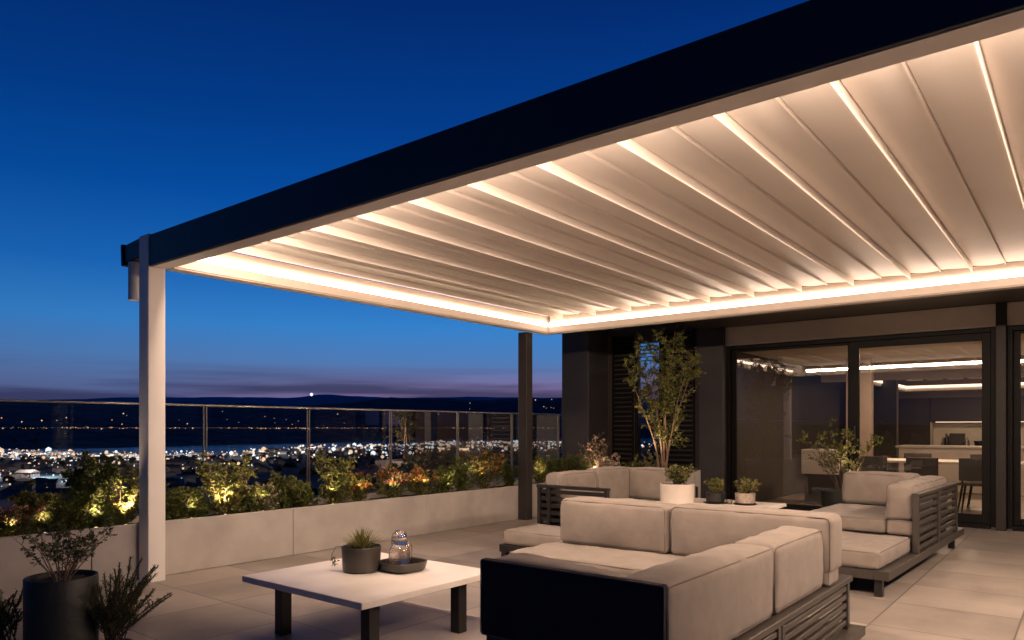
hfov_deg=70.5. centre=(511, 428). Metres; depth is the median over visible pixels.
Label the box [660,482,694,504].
plant pot
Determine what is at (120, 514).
shrub
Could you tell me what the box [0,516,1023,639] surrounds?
terrace floor
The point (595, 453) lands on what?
shrub
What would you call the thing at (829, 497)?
planter pot
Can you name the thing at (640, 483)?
slatted sofa
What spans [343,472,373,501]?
shrub
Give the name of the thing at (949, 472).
kitchen island
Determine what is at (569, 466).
shrub
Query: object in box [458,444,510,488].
shrub
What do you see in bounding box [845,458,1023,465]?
dining table
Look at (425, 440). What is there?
glass railing
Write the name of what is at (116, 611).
needle shrub
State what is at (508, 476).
shrub
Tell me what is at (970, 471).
dining chair
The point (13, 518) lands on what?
shrub
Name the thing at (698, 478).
tree planter
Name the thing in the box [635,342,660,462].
window frame
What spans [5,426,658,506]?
distant trees
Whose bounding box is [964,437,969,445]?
bottle
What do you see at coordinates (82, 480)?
shrub
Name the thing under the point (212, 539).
long planter
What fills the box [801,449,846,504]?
sideboard
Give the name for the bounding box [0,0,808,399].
sky
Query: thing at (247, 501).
shrub
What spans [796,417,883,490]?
shrub
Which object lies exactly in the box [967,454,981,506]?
dining chair
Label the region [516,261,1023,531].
penthouse building
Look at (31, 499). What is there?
shrub
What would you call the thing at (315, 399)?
hills
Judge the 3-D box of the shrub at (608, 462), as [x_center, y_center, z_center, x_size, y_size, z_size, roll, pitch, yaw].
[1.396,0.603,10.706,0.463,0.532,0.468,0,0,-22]
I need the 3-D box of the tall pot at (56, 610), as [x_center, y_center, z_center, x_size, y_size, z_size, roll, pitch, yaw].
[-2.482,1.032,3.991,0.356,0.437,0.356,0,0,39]
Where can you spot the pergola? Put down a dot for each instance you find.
(817, 148)
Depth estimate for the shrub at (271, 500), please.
7.21 m
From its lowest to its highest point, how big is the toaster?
0.308 m
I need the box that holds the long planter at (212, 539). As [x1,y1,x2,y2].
[0,479,545,600]
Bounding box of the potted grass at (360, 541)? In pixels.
[331,527,389,566]
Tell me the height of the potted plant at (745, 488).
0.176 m
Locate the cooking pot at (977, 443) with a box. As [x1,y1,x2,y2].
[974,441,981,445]
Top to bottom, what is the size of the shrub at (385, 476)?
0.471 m
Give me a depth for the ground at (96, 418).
5763.73 m
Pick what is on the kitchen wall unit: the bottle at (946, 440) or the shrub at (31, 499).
the bottle at (946, 440)
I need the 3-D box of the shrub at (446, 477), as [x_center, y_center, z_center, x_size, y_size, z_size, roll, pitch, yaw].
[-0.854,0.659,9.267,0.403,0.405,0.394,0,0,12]
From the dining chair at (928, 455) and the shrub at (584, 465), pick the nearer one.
the shrub at (584, 465)
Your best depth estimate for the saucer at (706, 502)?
6.68 m
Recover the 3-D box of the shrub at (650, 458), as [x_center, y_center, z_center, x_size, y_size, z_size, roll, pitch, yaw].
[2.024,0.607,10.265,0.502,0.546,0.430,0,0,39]
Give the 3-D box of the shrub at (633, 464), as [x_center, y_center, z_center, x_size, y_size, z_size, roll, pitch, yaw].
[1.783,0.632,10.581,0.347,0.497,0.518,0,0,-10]
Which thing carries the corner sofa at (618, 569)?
on the terrace floor at (970, 586)
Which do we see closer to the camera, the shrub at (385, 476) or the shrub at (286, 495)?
the shrub at (286, 495)
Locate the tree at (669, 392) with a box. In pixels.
[622,322,704,467]
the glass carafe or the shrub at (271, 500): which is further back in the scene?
the shrub at (271, 500)
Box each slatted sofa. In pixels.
[499,466,697,556]
[811,471,963,597]
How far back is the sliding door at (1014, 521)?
8.84 m
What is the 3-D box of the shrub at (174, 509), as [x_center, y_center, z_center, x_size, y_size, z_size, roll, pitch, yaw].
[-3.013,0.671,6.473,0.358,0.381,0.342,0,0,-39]
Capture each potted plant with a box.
[665,464,697,484]
[703,477,724,492]
[731,476,761,493]
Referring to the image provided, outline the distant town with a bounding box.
[0,443,658,498]
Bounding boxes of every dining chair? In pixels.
[860,456,886,471]
[904,453,931,471]
[906,457,946,508]
[958,458,981,512]
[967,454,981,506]
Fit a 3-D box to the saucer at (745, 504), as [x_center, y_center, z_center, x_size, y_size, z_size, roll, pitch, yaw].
[2.138,0.694,6.636,0.212,0.010,0.212,0,0,39]
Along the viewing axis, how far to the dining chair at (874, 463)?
10.95 m
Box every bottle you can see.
[944,434,948,444]
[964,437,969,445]
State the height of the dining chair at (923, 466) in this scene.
0.822 m
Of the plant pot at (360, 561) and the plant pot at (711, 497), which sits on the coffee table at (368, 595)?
the plant pot at (360, 561)
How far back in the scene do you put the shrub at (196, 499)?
6.60 m
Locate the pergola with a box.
[139,0,1023,582]
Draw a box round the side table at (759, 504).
[656,498,785,508]
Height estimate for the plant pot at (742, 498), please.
0.095 m
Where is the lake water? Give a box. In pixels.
[4,438,658,454]
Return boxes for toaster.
[950,433,964,445]
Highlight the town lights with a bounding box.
[0,393,653,486]
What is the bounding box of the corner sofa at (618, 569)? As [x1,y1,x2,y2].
[480,496,864,639]
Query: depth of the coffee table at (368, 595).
4.30 m
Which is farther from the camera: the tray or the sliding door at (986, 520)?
the sliding door at (986, 520)
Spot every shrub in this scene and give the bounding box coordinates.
[0,504,45,536]
[0,588,22,639]
[7,479,55,534]
[11,516,117,581]
[31,488,95,532]
[58,451,121,528]
[77,556,171,639]
[99,454,138,526]
[165,482,198,520]
[173,485,209,517]
[194,452,257,514]
[235,483,270,513]
[245,481,281,510]
[266,470,299,508]
[287,477,320,507]
[313,450,356,504]
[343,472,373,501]
[374,463,413,497]
[402,465,440,494]
[431,464,460,493]
[446,455,475,490]
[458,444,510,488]
[501,463,517,486]
[532,454,551,482]
[545,457,566,477]
[560,452,578,470]
[569,452,597,469]
[578,432,620,466]
[592,452,620,467]
[622,454,649,466]
[638,452,665,467]
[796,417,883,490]
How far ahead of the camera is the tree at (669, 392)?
9.62 m
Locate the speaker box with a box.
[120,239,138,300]
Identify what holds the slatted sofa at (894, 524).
on the terrace floor at (970, 586)
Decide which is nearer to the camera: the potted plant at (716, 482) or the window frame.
the potted plant at (716, 482)
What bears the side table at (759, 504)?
on the terrace floor at (970, 586)
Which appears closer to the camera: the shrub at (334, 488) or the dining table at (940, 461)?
the shrub at (334, 488)
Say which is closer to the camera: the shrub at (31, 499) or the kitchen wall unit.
the shrub at (31, 499)
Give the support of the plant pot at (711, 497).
on the saucer at (706, 502)
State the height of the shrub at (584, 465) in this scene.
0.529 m
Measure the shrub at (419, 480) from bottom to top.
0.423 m
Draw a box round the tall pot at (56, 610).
[23,569,98,639]
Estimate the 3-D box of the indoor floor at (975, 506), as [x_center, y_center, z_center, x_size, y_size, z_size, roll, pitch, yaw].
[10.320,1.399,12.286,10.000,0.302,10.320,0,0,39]
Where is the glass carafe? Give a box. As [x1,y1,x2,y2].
[388,530,409,564]
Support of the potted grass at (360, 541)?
in the plant pot at (360, 561)
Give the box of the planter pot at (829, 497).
[821,489,845,507]
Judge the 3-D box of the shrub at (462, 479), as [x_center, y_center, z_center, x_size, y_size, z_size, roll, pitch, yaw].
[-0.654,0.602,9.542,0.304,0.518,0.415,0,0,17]
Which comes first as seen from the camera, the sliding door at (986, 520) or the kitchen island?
the sliding door at (986, 520)
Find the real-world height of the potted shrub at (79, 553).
0.358 m
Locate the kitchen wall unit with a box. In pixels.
[898,396,1023,471]
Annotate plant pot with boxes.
[341,543,380,573]
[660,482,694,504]
[706,492,724,502]
[735,492,755,503]
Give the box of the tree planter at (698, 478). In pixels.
[693,470,700,497]
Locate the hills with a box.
[53,394,654,405]
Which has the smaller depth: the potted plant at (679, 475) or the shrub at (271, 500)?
the potted plant at (679, 475)
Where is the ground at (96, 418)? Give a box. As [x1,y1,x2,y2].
[0,397,658,516]
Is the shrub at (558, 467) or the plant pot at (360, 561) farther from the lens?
the shrub at (558, 467)
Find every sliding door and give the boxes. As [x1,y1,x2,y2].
[727,327,995,528]
[1007,325,1023,531]
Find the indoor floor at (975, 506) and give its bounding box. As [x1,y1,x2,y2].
[761,492,1023,518]
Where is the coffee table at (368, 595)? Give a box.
[242,553,479,639]
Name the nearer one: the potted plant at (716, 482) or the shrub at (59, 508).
the shrub at (59, 508)
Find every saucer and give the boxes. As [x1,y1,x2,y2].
[703,501,726,503]
[733,503,756,505]
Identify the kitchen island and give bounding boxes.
[895,445,1023,495]
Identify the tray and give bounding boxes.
[378,557,426,573]
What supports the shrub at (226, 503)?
on the long planter at (212, 539)
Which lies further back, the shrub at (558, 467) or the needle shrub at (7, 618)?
the shrub at (558, 467)
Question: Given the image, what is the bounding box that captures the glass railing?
[0,399,560,500]
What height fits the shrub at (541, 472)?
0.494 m

